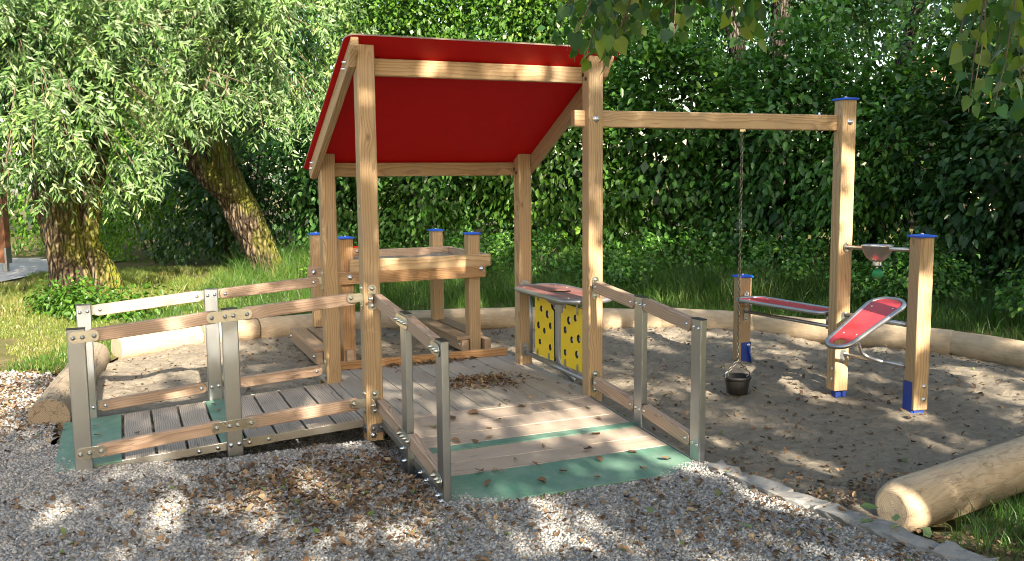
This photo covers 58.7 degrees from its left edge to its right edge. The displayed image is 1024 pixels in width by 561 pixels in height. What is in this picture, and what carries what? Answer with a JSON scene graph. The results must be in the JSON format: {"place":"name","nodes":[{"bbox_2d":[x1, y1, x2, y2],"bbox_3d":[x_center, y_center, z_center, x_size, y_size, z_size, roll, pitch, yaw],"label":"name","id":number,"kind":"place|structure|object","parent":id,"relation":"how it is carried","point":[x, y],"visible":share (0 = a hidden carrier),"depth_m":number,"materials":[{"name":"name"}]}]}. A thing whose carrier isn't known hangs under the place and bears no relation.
{"place":"outdoors","nodes":[
{"label":"outdoors","id":0,"kind":"place"},
{"bbox_2d":[0,258,119,280],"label":"side path","id":1,"kind":"structure","parent":0,"point":[21,267],"depth_m":15.72,"materials":[{"name":"grey concrete"}]},
{"bbox_2d":[0,264,263,372],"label":"sunlit lawn","id":2,"kind":"structure","parent":0,"point":[142,275],"depth_m":11.29,"materials":[{"name":"green plant"}]},
{"bbox_2d":[0,372,949,560],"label":"gravel path","id":3,"kind":"structure","parent":0,"point":[361,431],"depth_m":4.09,"materials":[{"name":"grey gravel"}]},
{"bbox_2d":[0,369,56,436],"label":"gravel stones","id":4,"kind":"object","parent":3,"relation":"on","point":[23,399],"visible":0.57,"depth_m":6.57,"materials":[{"name":"grey gravel"}]},
{"bbox_2d":[54,277,363,471],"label":"access ramp","id":5,"kind":"structure","parent":3,"relation":"on","point":[317,409],"depth_m":5.30,"materials":[{"name":"wood"}]},
{"bbox_2d":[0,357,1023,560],"bbox_3d":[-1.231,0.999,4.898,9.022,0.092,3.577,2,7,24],"label":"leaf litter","id":6,"kind":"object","parent":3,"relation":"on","point":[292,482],"visible":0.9,"depth_m":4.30,"materials":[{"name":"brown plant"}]},
{"bbox_2d":[647,507,653,512],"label":"fallen leaf","id":7,"kind":"object","parent":3,"relation":"on","point":[650,509],"visible":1,"depth_m":4.12,"materials":[{"name":"green plant"}]},
{"bbox_2d":[706,460,754,480],"bbox_3d":[1.129,1.035,4.733,0.135,0.124,0.263,-4,7,-27],"label":"kerb stone","id":8,"kind":"object","parent":3,"relation":"on","point":[721,465],"visible":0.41,"depth_m":4.73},
{"bbox_2d":[736,475,793,497],"bbox_3d":[1.249,1.058,4.504,0.137,0.121,0.263,-4,7,-27],"label":"kerb stone","id":9,"kind":"object","parent":3,"relation":"on","point":[763,484],"visible":0.38,"depth_m":4.48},
{"bbox_2d":[776,492,830,512],"bbox_3d":[1.370,1.082,4.298,0.134,0.124,0.224,-5,8,-33],"label":"kerb stone","id":10,"kind":"object","parent":3,"relation":"on","point":[803,501],"visible":0.39,"depth_m":4.27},
{"bbox_2d":[813,503,871,527],"bbox_3d":[1.491,1.101,4.115,0.132,0.123,0.224,-5,8,-33],"label":"kerb stone","id":11,"kind":"object","parent":3,"relation":"on","point":[833,511],"visible":0.48,"depth_m":4.09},
{"bbox_2d":[860,502,878,508],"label":"fallen leaf","id":12,"kind":"object","parent":11,"relation":"on","point":[867,505],"visible":1,"depth_m":4.05,"materials":[{"name":"green plant"}]},
{"bbox_2d":[855,519,938,554],"bbox_3d":[1.651,1.124,3.879,0.131,0.118,0.356,-5,8,-33],"label":"kerb stone","id":13,"kind":"object","parent":3,"relation":"on","point":[879,528],"visible":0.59,"depth_m":3.87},
{"bbox_2d":[860,518,874,523],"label":"fallen leaf","id":14,"kind":"object","parent":13,"relation":"on","point":[864,520],"visible":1,"depth_m":3.94,"materials":[{"name":"green plant"}]},
{"bbox_2d":[892,514,900,521],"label":"fallen leaf","id":15,"kind":"object","parent":13,"relation":"on","point":[895,517],"visible":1,"depth_m":3.98,"materials":[{"name":"green plant"}]},
{"bbox_2d":[921,527,931,537],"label":"fallen leaf","id":16,"kind":"object","parent":13,"relation":"on","point":[927,531],"visible":1,"depth_m":3.81,"materials":[{"name":"green plant"}]},
{"bbox_2d":[932,540,998,560],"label":"kerb stone","id":17,"kind":"object","parent":3,"relation":"on","point":[947,550],"visible":0.94,"depth_m":3.66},
{"bbox_2d":[0,0,970,191],"label":"sky","id":18,"kind":"structure","parent":0,"point":[684,141],"materials":[{"name":"white"}]},
{"bbox_2d":[0,240,1023,373],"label":"lawn","id":19,"kind":"structure","parent":0,"point":[140,253],"depth_m":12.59,"materials":[{"name":"green plant"}]},
{"bbox_2d":[0,154,11,271],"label":"play frame post","id":20,"kind":"object","parent":19,"relation":"on","point":[5,253],"visible":0.76,"depth_m":14.96,"materials":[{"name":"wood"}]},
{"bbox_2d":[11,270,107,317],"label":"weed clump","id":21,"kind":"object","parent":19,"relation":"on","point":[47,302],"visible":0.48,"depth_m":10.66,"materials":[{"name":"green plant"}]},
{"bbox_2d":[28,342,109,435],"bbox_3d":[-3.283,0.776,6.830,0.274,0.278,2.196,-3,7,-18],"label":"border log","id":22,"kind":"object","parent":19,"relation":"on","point":[52,403],"visible":0.49,"depth_m":5.86,"materials":[{"name":"beige wood"}]},
{"bbox_2d":[0,9,180,243],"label":"background tree","id":23,"kind":"object","parent":19,"relation":"on","point":[106,232],"visible":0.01,"depth_m":21.00,"materials":[{"name":"green plant"}]},
{"bbox_2d":[0,25,188,255],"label":"hedge shrub","id":24,"kind":"object","parent":19,"relation":"on","point":[30,219],"visible":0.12,"depth_m":18.53,"materials":[{"name":"green plant"}]},
{"bbox_2d":[39,280,176,322],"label":"weed clump","id":25,"kind":"object","parent":19,"relation":"on","point":[70,311],"visible":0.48,"depth_m":10.21,"materials":[{"name":"green plant"}]},
{"bbox_2d":[0,0,288,294],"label":"willow tree","id":26,"kind":"object","parent":19,"relation":"on","point":[40,105],"visible":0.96,"depth_m":10.16,"materials":[{"name":"green plant"}]},
{"bbox_2d":[111,326,203,360],"bbox_3d":[-3.250,0.569,8.364,0.274,0.270,0.757,6,9,44],"label":"border log","id":27,"kind":"object","parent":19,"relation":"on","point":[132,346],"visible":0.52,"depth_m":8.22,"materials":[{"name":"beige wood"}]},
{"bbox_2d":[70,59,264,263],"bbox_3d":[-6.715,-2.251,17.385,3.803,4.445,3.779,-1,6,0],"label":"hedge shrub","id":28,"kind":"object","parent":19,"relation":"on","point":[151,209],"visible":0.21,"depth_m":16.83,"materials":[{"name":"green plant"}]},
{"bbox_2d":[6,0,381,279],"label":"willow tree","id":29,"kind":"object","parent":19,"relation":"on","point":[215,171],"visible":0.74,"depth_m":11.17,"materials":[{"name":"green plant"}]},
{"bbox_2d":[127,65,316,267],"bbox_3d":[-5.098,-1.865,16.116,3.315,3.937,3.050,-3,7,-20],"label":"hedge shrub","id":30,"kind":"object","parent":19,"relation":"on","point":[211,206],"visible":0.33,"depth_m":15.74,"materials":[{"name":"green plant"}]},
{"bbox_2d":[201,319,260,342],"bbox_3d":[-2.756,0.503,8.826,0.261,0.251,0.559,6,9,44],"label":"border log","id":31,"kind":"object","parent":19,"relation":"on","point":[249,330],"visible":0.23,"depth_m":8.84,"materials":[{"name":"beige wood"}]},
{"bbox_2d":[106,0,374,228],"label":"background tree","id":32,"kind":"object","parent":19,"relation":"on","point":[259,134],"visible":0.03,"depth_m":18.82,"materials":[{"name":"green plant"}]},
{"bbox_2d":[257,313,311,337],"bbox_3d":[-2.248,0.476,9.224,0.682,0.267,0.258,-5,8,-35],"label":"border log","id":33,"kind":"object","parent":19,"relation":"on","point":[277,326],"visible":0.44,"depth_m":9.06,"materials":[{"name":"beige wood"}]},
{"bbox_2d":[248,43,436,254],"bbox_3d":[-2.880,-1.864,15.633,3.452,4.445,3.128,-1,6,0],"label":"hedge shrub","id":34,"kind":"object","parent":19,"relation":"on","point":[309,187],"visible":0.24,"depth_m":15.09,"materials":[{"name":"green plant"}]},
{"bbox_2d":[299,231,409,286],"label":"weed clump","id":35,"kind":"object","parent":19,"relation":"on","point":[343,233],"visible":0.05,"depth_m":12.49,"materials":[{"name":"green plant"}]},
{"bbox_2d":[284,0,550,247],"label":"background tree","id":36,"kind":"object","parent":19,"relation":"on","point":[411,12],"visible":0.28,"depth_m":17.07,"materials":[{"name":"green plant"}]},
{"bbox_2d":[387,222,508,283],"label":"weed clump","id":37,"kind":"object","parent":19,"relation":"on","point":[452,242],"visible":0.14,"depth_m":12.95,"materials":[{"name":"green plant"}]},
{"bbox_2d":[347,14,554,254],"bbox_3d":[-1.018,-2.071,15.133,3.479,4.504,3.213,-3,7,-17],"label":"hedge shrub","id":38,"kind":"object","parent":19,"relation":"on","point":[438,211],"visible":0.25,"depth_m":14.65,"materials":[{"name":"green plant"}]},
{"bbox_2d":[355,307,661,329],"bbox_3d":[-0.211,0.418,9.445,3.490,0.274,0.276,0,6,0],"label":"border log","id":39,"kind":"object","parent":19,"relation":"on","point":[495,318],"visible":0.23,"depth_m":9.34,"materials":[{"name":"beige wood"}]},
{"bbox_2d":[427,0,655,250],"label":"background tree","id":40,"kind":"object","parent":19,"relation":"on","point":[522,15],"visible":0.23,"depth_m":16.89,"materials":[{"name":"green plant"}]},
{"bbox_2d":[480,215,621,284],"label":"weed clump","id":41,"kind":"object","parent":19,"relation":"on","point":[543,262],"visible":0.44,"depth_m":12.55,"materials":[{"name":"green plant"}]},
{"bbox_2d":[455,12,668,266],"bbox_3d":[0.802,-2.083,14.664,3.462,4.749,3.318,-3,7,-18],"label":"hedge shrub","id":42,"kind":"object","parent":19,"relation":"on","point":[549,203],"visible":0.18,"depth_m":14.25,"materials":[{"name":"green plant"}]},
{"bbox_2d":[552,235,672,294],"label":"weed clump","id":43,"kind":"object","parent":19,"relation":"on","point":[623,271],"visible":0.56,"depth_m":11.47,"materials":[{"name":"green plant"}]},
{"bbox_2d":[479,0,796,237],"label":"background tree","id":44,"kind":"object","parent":19,"relation":"on","point":[727,37],"visible":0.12,"depth_m":16.77,"materials":[{"name":"green plant"}]},
{"bbox_2d":[604,213,747,287],"bbox_3d":[2.273,-0.324,12.518,1.976,1.184,1.303,-1,6,0],"label":"weed clump","id":45,"kind":"object","parent":19,"relation":"on","point":[707,256],"visible":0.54,"depth_m":12.36,"materials":[{"name":"green plant"}]},
{"bbox_2d":[578,0,781,269],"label":"hedge shrub","id":46,"kind":"object","parent":19,"relation":"on","point":[656,174],"visible":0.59,"depth_m":13.64,"materials":[{"name":"green plant"}]},
{"bbox_2d":[660,308,753,329],"bbox_3d":[1.994,0.420,9.291,0.955,0.264,0.260,2,7,18],"label":"border log","id":47,"kind":"object","parent":19,"relation":"on","point":[719,318],"visible":0.25,"depth_m":9.18,"materials":[{"name":"beige wood"}]},
{"bbox_2d":[654,0,912,270],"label":"hedge shrub","id":48,"kind":"object","parent":19,"relation":"on","point":[764,174],"visible":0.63,"depth_m":12.79,"materials":[{"name":"green plant"}]},
{"bbox_2d":[752,315,827,343],"bbox_3d":[2.809,0.473,8.762,0.267,0.262,1.040,-7,9,-43],"label":"border log","id":49,"kind":"object","parent":19,"relation":"on","point":[793,329],"visible":0.34,"depth_m":8.73,"materials":[{"name":"beige wood"}]},
{"bbox_2d":[708,228,874,294],"bbox_3d":[3.674,-0.153,11.881,2.027,1.027,1.810,2,7,19],"label":"weed clump","id":50,"kind":"object","parent":19,"relation":"on","point":[772,251],"visible":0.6,"depth_m":11.61,"materials":[{"name":"green plant"}]},
{"bbox_2d":[714,0,955,237],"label":"background tree","id":51,"kind":"object","parent":19,"relation":"on","point":[861,14],"visible":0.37,"depth_m":16.96,"materials":[{"name":"green plant"}]},
{"bbox_2d":[778,0,1022,288],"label":"hedge shrub","id":52,"kind":"object","parent":19,"relation":"on","point":[874,218],"visible":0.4,"depth_m":11.83,"materials":[{"name":"green plant"}]},
{"bbox_2d":[825,230,994,307],"bbox_3d":[4.575,0.012,10.443,1.681,1.162,1.562,4,8,33],"label":"weed clump","id":53,"kind":"object","parent":19,"relation":"on","point":[937,282],"visible":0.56,"depth_m":10.27,"materials":[{"name":"green plant"}]},
{"bbox_2d":[832,0,1022,170],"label":"background tree","id":54,"kind":"object","parent":19,"relation":"on","point":[933,29],"visible":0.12,"depth_m":14.44,"materials":[{"name":"green plant"}]},
{"bbox_2d":[878,0,1023,304],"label":"hedge shrub","id":55,"kind":"object","parent":19,"relation":"on","point":[987,181],"visible":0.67,"depth_m":10.70,"materials":[{"name":"green plant"}]},
{"bbox_2d":[950,331,1023,366],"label":"border log","id":56,"kind":"object","parent":19,"relation":"on","point":[1001,350],"visible":0.83,"depth_m":7.49,"materials":[{"name":"beige wood"}]},
{"bbox_2d":[950,31,1023,283],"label":"hedge shrub","id":57,"kind":"object","parent":19,"relation":"on","point":[1017,222],"visible":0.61,"depth_m":10.01,"materials":[{"name":"green plant"}]},
{"bbox_2d":[966,255,1023,330],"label":"weed clump","id":58,"kind":"object","parent":19,"relation":"on","point":[1019,310],"visible":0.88,"depth_m":9.06,"materials":[{"name":"green plant"}]},
{"bbox_2d":[8,185,1023,538],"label":"ground","id":59,"kind":"structure","parent":0,"point":[946,527],"depth_m":26.60,"materials":[{"name":"green plant"}]},
{"bbox_2d":[0,0,970,237],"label":"distant greenery","id":60,"kind":"object","parent":59,"relation":"on","point":[558,167],"visible":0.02,"depth_m":28.63,"materials":[{"name":"green plant"}]},
{"bbox_2d":[552,0,1023,122],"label":"linden tree","id":61,"kind":"object","parent":59,"relation":"on","point":[609,39],"visible":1,"depth_m":2.76,"materials":[{"name":"green plant"}]},
{"bbox_2d":[867,55,994,221],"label":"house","id":62,"kind":"structure","parent":59,"relation":"on","point":[930,143],"depth_m":28.81,"materials":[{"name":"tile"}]},
{"bbox_2d":[56,326,1023,522],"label":"sand pit","id":63,"kind":"object","parent":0,"point":[885,418],"visible":0.45,"depth_m":6.43,"materials":[{"name":"beige sand"}]},
{"bbox_2d":[290,228,490,363],"bbox_3d":[-1.146,0.127,8.315,1.577,1.170,1.231,-3,7,-23],"label":"sand table","id":64,"kind":"object","parent":63,"relation":"on","point":[436,262],"visible":0.76,"depth_m":8.02,"materials":[{"name":"brown wood"}]},
{"bbox_2d":[304,33,619,440],"bbox_3d":[-0.424,-0.312,6.255,1.786,2.395,1.652,-3,7,-23],"label":"playhouse","id":65,"kind":"object","parent":63,"relation":"on","point":[393,105],"visible":0.88,"depth_m":5.96,"materials":[{"name":"wood"}]},
{"bbox_2d":[385,353,575,400],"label":"deck litter","id":66,"kind":"object","parent":65,"relation":"on","point":[468,379],"visible":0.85,"depth_m":6.39,"materials":[{"name":"brown plant"}]},
{"bbox_2d":[514,280,611,382],"bbox_3d":[0.359,0.385,6.536,0.424,0.693,1.030,-3,7,-23],"label":"shop counter","id":67,"kind":"object","parent":65,"relation":"attached to","point":[549,297],"visible":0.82,"depth_m":6.51,"materials":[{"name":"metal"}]},
{"bbox_2d":[374,281,706,502],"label":"access ramp","id":68,"kind":"structure","parent":63,"relation":"on","point":[441,461],"depth_m":4.94,"materials":[{"name":"wood"}]},
{"bbox_2d":[468,409,478,413],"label":"fallen leaf","id":69,"kind":"object","parent":68,"relation":"on","point":[473,411],"visible":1,"depth_m":5.58,"materials":[{"name":"brown plant"}]},
{"bbox_2d":[537,476,545,482],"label":"fallen leaf","id":70,"kind":"object","parent":68,"relation":"on","point":[542,479],"visible":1,"depth_m":4.56,"materials":[{"name":"brown plant"}]},
{"bbox_2d":[96,326,1023,518],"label":"sand litter","id":71,"kind":"object","parent":63,"relation":"on","point":[794,414],"visible":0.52,"depth_m":6.61,"materials":[{"name":"brown plant"}]},
{"bbox_2d":[571,96,936,412],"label":"sand works","id":72,"kind":"structure","parent":63,"relation":"on","point":[845,327],"depth_m":6.21,"materials":[{"name":"brown wood"}]},
{"bbox_2d":[724,132,751,394],"bbox_3d":[1.567,-0.114,6.260,0.194,1.812,0.190,-1,6,0],"label":"hanging bucket","id":73,"kind":"object","parent":72,"relation":"hanging from","point":[737,383],"visible":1,"depth_m":6.29,"materials":[{"name":"black rubber"}]},
{"bbox_2d":[855,324,953,354],"bbox_3d":[3.484,0.526,8.113,0.839,0.257,0.269,5,8,39],"label":"border log","id":74,"kind":"object","parent":63,"relation":"on","point":[892,336],"visible":0.38,"depth_m":8.03,"materials":[{"name":"beige wood"}]},
{"bbox_2d":[875,436,1023,530],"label":"border log","id":75,"kind":"object","parent":63,"relation":"on","point":[927,497],"visible":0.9,"depth_m":4.23,"materials":[{"name":"beige wood"}]},
{"bbox_2d":[190,234,1023,340],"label":"tall grass","id":76,"kind":"structure","parent":0,"point":[668,290],"depth_m":11.03,"materials":[{"name":"green plant"}]},
{"bbox_2d":[923,489,1023,560],"bbox_3d":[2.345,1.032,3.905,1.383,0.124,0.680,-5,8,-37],"label":"corner grass","id":77,"kind":"structure","parent":0,"point":[1011,515],"depth_m":3.92,"materials":[{"name":"green plant"}]}
]}

